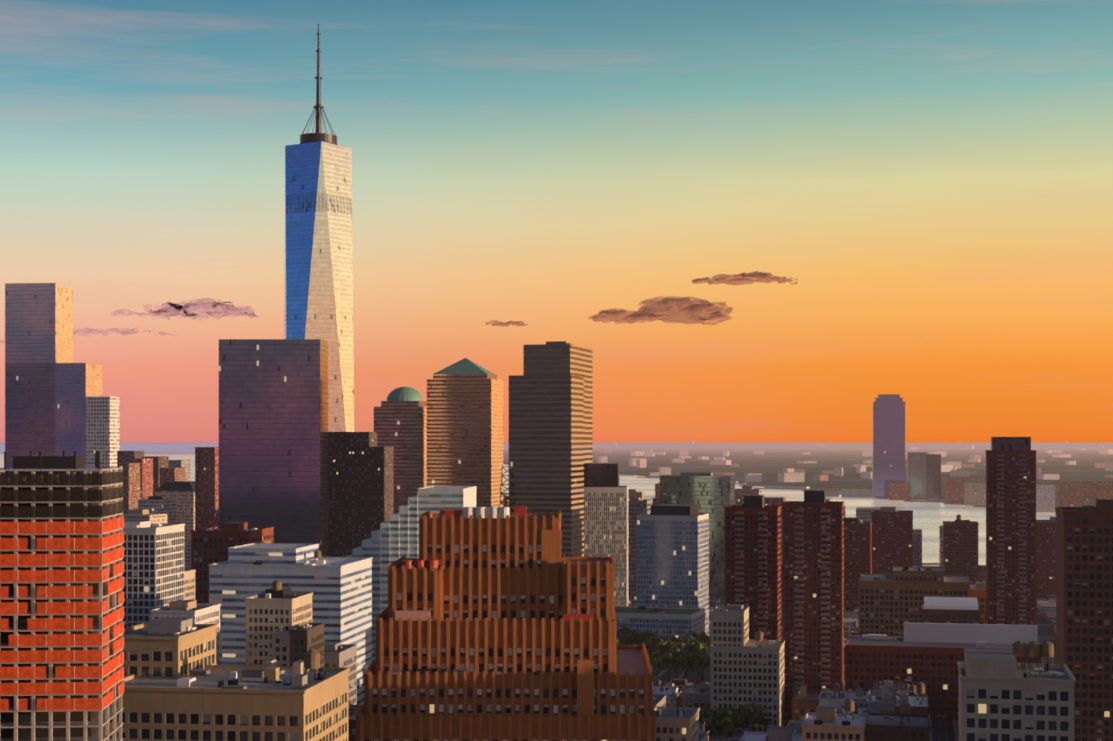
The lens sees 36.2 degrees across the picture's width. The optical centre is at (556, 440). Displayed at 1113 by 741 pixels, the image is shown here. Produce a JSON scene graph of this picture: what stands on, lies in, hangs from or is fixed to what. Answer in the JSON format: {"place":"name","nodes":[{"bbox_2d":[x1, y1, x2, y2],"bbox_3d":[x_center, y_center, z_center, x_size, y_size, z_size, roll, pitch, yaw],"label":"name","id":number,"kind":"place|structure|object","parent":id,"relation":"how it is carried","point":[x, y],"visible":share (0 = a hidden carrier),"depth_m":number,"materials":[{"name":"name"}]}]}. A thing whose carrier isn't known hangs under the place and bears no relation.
{"place":"outdoors","nodes":[
{"label":"outdoors","id":0,"kind":"place"},
{"bbox_2d":[73,328,171,335],"bbox_3d":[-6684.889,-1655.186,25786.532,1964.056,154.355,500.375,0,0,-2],"label":"cloud","id":1,"kind":"structure","parent":0,"point":[92,332],"depth_m":25768.01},
{"bbox_2d":[114,309,149,315],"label":"cloud","id":2,"kind":"structure","parent":0,"point":[129,312],"depth_m":25685.85,"materials":[{"name":"pink"}]},
{"bbox_2d":[145,298,257,320],"bbox_3d":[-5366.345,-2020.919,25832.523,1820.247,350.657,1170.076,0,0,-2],"label":"cloud","id":3,"kind":"structure","parent":0,"point":[199,309],"depth_m":25808.48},
{"bbox_2d":[356,466,654,740],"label":"stepped brick building","id":4,"kind":"structure","parent":0,"point":[496,623],"depth_m":482.87,"materials":[{"name":"brick"}]},
{"bbox_2d":[486,320,527,325],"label":"cloud","id":5,"kind":"structure","parent":0,"point":[517,323],"depth_m":25983.84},
{"bbox_2d":[0,454,1055,564],"bbox_3d":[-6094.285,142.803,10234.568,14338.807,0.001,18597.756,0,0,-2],"label":"water","id":6,"kind":"structure","parent":0,"point":[929,518],"depth_m":3650.98,"materials":[{"name":"liquid"}]},
{"bbox_2d":[0,443,1055,663],"bbox_3d":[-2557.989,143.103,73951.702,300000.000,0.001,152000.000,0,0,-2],"label":"ground","id":7,"kind":"structure","parent":0,"point":[1045,631],"depth_m":1304.68,"materials":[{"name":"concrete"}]},
{"bbox_2d":[5,283,101,471],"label":"skyscraper","id":8,"kind":"structure","parent":7,"relation":"on","point":[50,386],"depth_m":1724.33,"materials":[{"name":"glass"}]},
{"bbox_2d":[0,451,123,740],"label":"construction tower","id":9,"kind":"structure","parent":7,"relation":"on","point":[61,652],"depth_m":328.57,"materials":[{"name":"concrete"}]},
{"bbox_2d":[86,397,119,500],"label":"high-rise building","id":10,"kind":"structure","parent":7,"relation":"on","point":[103,425],"depth_m":1481.58,"materials":[{"name":"concrete"}]},
{"bbox_2d":[103,521,184,632],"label":"grid slab apartments","id":11,"kind":"structure","parent":7,"relation":"on","point":[153,560],"depth_m":744.18,"materials":[{"name":"concrete"}]},
{"bbox_2d":[116,447,218,540],"bbox_3d":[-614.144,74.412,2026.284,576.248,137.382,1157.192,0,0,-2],"label":"buildings","id":12,"kind":"structure","parent":7,"relation":"on","point":[167,490],"depth_m":1629.08,"materials":[{"name":"brick"}]},
{"bbox_2d":[150,600,220,664],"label":"building","id":13,"kind":"structure","parent":7,"relation":"on","point":[203,613],"depth_m":689.19,"materials":[{"name":"concrete"}]},
{"bbox_2d":[184,569,195,599],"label":"building","id":14,"kind":"structure","parent":7,"relation":"on","point":[189,584],"depth_m":908.51,"materials":[{"name":"concrete"}]},
{"bbox_2d":[109,618,349,740],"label":"building","id":15,"kind":"structure","parent":7,"relation":"on","point":[180,684],"depth_m":406.85,"materials":[{"name":"concrete"}]},
{"bbox_2d":[191,522,273,602],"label":"building","id":16,"kind":"structure","parent":7,"relation":"on","point":[211,545],"depth_m":988.25,"materials":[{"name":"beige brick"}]},
{"bbox_2d":[219,339,327,556],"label":"skyscraper","id":17,"kind":"structure","parent":7,"relation":"on","point":[273,432],"depth_m":1287.80,"materials":[{"name":"glass"}]},
{"bbox_2d":[245,579,312,665],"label":"building","id":18,"kind":"structure","parent":7,"relation":"on","point":[277,605],"depth_m":711.29,"materials":[{"name":"concrete"}]},
{"bbox_2d":[271,625,300,665],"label":"building","id":19,"kind":"structure","parent":7,"relation":"on","point":[281,646],"depth_m":696.85,"materials":[{"name":"concrete"}]},
{"bbox_2d":[209,543,372,704],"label":"office building","id":20,"kind":"structure","parent":7,"relation":"on","point":[340,588],"depth_m":819.61,"materials":[{"name":"concrete"}]},
{"bbox_2d":[291,623,324,666],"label":"building","id":21,"kind":"structure","parent":7,"relation":"on","point":[306,637],"depth_m":694.44,"materials":[{"name":"brick"}]},
{"bbox_2d":[284,24,353,431],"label":"skyscraper","id":22,"kind":"structure","parent":7,"relation":"on","point":[318,283],"depth_m":1497.16,"materials":[{"name":"glass"}]},
{"bbox_2d":[324,642,356,704],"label":"grey loft","id":23,"kind":"structure","parent":7,"relation":"on","point":[337,654],"depth_m":766.55,"materials":[{"name":"concrete"}]},
{"bbox_2d":[328,432,392,556],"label":"high-rise building","id":24,"kind":"structure","parent":7,"relation":"on","point":[360,486],"depth_m":1367.92,"materials":[{"name":"glass"}]},
{"bbox_2d":[346,486,475,662],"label":"stepped building","id":25,"kind":"structure","parent":7,"relation":"on","point":[392,540],"depth_m":923.23,"materials":[{"name":"concrete"}]},
{"bbox_2d":[374,358,502,512],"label":"skyscrapers","id":26,"kind":"structure","parent":7,"relation":"on","point":[449,432],"depth_m":1671.49,"materials":[{"name":"stone"}]},
{"bbox_2d":[140,483,1055,632],"bbox_3d":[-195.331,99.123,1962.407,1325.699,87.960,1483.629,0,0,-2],"label":"buildings","id":27,"kind":"structure","parent":7,"relation":"on","point":[1046,606],"depth_m":1581.65,"materials":[{"name":"brick"}]},
{"bbox_2d":[584,463,627,605],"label":"high-rise building","id":28,"kind":"structure","parent":7,"relation":"on","point":[605,514],"depth_m":1262.74,"materials":[{"name":"concrete"}]},
{"bbox_2d":[628,497,652,605],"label":"high-rise building","id":29,"kind":"structure","parent":7,"relation":"on","point":[637,506],"depth_m":1417.23,"materials":[{"name":"concrete"}]},
{"bbox_2d":[614,504,708,654],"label":"office building","id":30,"kind":"structure","parent":7,"relation":"on","point":[672,570],"depth_m":1191.65,"materials":[{"name":"blue glass"},{"name":"white paint"}]},
{"bbox_2d":[616,627,771,738],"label":"park trees","id":31,"kind":"object","parent":7,"relation":"on","point":[726,720],"visible":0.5,"depth_m":1004.55,"materials":[{"name":"plant"}]},
{"bbox_2d":[348,621,1042,740],"bbox_3d":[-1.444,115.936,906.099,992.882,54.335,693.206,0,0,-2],"label":"low-rise buildings","id":32,"kind":"structure","parent":7,"relation":"on","point":[886,710],"depth_m":601.42,"materials":[{"name":"concrete"}]},
{"bbox_2d":[660,472,734,601],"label":"high-rise building","id":33,"kind":"structure","parent":7,"relation":"on","point":[711,494],"depth_m":1490.65,"materials":[{"name":"glass"}]},
{"bbox_2d":[710,604,784,731],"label":"apartment building","id":34,"kind":"structure","parent":7,"relation":"on","point":[744,669],"depth_m":817.34,"materials":[{"name":"concrete"}]},
{"bbox_2d":[724,495,781,639],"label":"brick slab","id":35,"kind":"structure","parent":7,"relation":"on","point":[753,552],"depth_m":896.52,"materials":[{"name":"brown brick"}]},
{"bbox_2d":[782,559,782,625],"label":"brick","id":36,"kind":"object","parent":7,"relation":"on","point":[782,592],"depth_m":1302.69,"materials":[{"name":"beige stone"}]},
{"bbox_2d":[782,490,844,723],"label":"brick slab","id":37,"kind":"structure","parent":7,"relation":"on","point":[813,579],"depth_m":857.44,"materials":[{"name":"brown brick"}]},
{"bbox_2d":[844,517,871,609],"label":"apartment building","id":38,"kind":"structure","parent":7,"relation":"on","point":[857,547],"depth_m":1401.01,"materials":[{"name":"brown brick"}]},
{"bbox_2d":[871,507,912,573],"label":"apartment building","id":39,"kind":"structure","parent":7,"relation":"on","point":[892,536],"depth_m":1503.15,"materials":[{"name":"brown brick"}]},
{"bbox_2d":[858,566,985,633],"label":"building","id":40,"kind":"structure","parent":7,"relation":"on","point":[889,603],"depth_m":1080.57,"materials":[{"name":"brick"}]},
{"bbox_2d":[845,622,1040,720],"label":"brick building","id":41,"kind":"structure","parent":7,"relation":"on","point":[930,654],"depth_m":879.42,"materials":[{"name":"red brick"}]},
{"bbox_2d":[921,597,980,623],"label":"barrel roof hall","id":42,"kind":"structure","parent":7,"relation":"on","point":[962,610],"depth_m":961.97,"materials":[{"name":"metal"}]},
{"bbox_2d":[943,514,978,582],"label":"apartment building","id":43,"kind":"structure","parent":7,"relation":"on","point":[960,546],"depth_m":1354.95,"materials":[{"name":"brown brick"}]},
{"bbox_2d":[957,640,1075,740],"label":"building","id":44,"kind":"structure","parent":7,"relation":"on","point":[1003,695],"depth_m":438.37,"materials":[{"name":"concrete"}]},
{"bbox_2d":[1036,517,1055,597],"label":"building","id":45,"kind":"structure","parent":7,"relation":"on","point":[1045,557],"depth_m":1509.83,"materials":[{"name":"brown brick"}]},
{"bbox_2d":[509,341,592,557],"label":"banded office tower","id":46,"kind":"structure","parent":0,"point":[550,421],"depth_m":1222.24,"materials":[{"name":"concrete"}]},
{"bbox_2d":[0,442,1112,451],"bbox_3d":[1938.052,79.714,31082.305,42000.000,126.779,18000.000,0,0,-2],"label":"hills","id":47,"kind":"structure","parent":0,"point":[175,447],"depth_m":29788.23,"materials":[{"name":"soil"}]},
{"bbox_2d":[0,0,1112,442],"label":"sky","id":48,"kind":"structure","parent":0,"point":[932,180],"materials":[{"name":"orange"}]},
{"bbox_2d":[589,309,640,323],"bbox_3d":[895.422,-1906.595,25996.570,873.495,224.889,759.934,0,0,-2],"label":"cloud","id":49,"kind":"structure","parent":0,"point":[611,315],"depth_m":25752.16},
{"bbox_2d":[622,297,731,324],"bbox_3d":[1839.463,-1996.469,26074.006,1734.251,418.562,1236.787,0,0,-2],"label":"cloud","id":50,"kind":"structure","parent":0,"point":[686,310],"depth_m":25707.40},
{"bbox_2d":[651,655,709,685],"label":"park lawn ground","id":51,"kind":"structure","parent":0,"point":[663,677],"depth_m":1041.93,"materials":[{"name":"plant"}]},
{"bbox_2d":[692,272,796,284],"bbox_3d":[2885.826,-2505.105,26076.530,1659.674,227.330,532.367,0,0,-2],"label":"cloud","id":52,"kind":"structure","parent":0,"point":[744,278],"depth_m":25943.31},
{"bbox_2d":[619,475,985,566],"bbox_3d":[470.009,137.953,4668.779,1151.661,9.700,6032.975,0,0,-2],"label":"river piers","id":53,"kind":"structure","parent":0,"point":[936,500],"depth_m":4802.70,"materials":[{"name":"concrete"}]},
{"bbox_2d":[654,628,957,740],"bbox_3d":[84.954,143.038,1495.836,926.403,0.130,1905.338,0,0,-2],"label":"avenue road","id":54,"kind":"structure","parent":0,"point":[943,730],"depth_m":843.40,"materials":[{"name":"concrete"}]},
{"bbox_2d":[503,443,1112,497],"bbox_3d":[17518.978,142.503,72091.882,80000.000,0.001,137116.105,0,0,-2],"label":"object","id":55,"kind":"object","parent":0,"point":[770,464],"visible":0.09,"depth_m":13091.37,"materials":[{"name":"soil"}]},
{"bbox_2d":[597,394,1112,514],"bbox_3d":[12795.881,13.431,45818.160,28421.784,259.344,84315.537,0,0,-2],"label":"distant buildings","id":56,"kind":"structure","parent":55,"relation":"on","point":[889,455],"depth_m":4227.02,"materials":[{"name":"concrete"}]},
{"bbox_2d":[985,437,1036,624],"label":"brick slab","id":57,"kind":"structure","parent":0,"point":[1010,537],"depth_m":1052.86,"materials":[{"name":"brown brick"}]},
{"bbox_2d":[1055,499,1112,740],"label":"brown tower","id":58,"kind":"structure","parent":0,"point":[1084,594],"depth_m":540.45,"materials":[{"name":"brick"}]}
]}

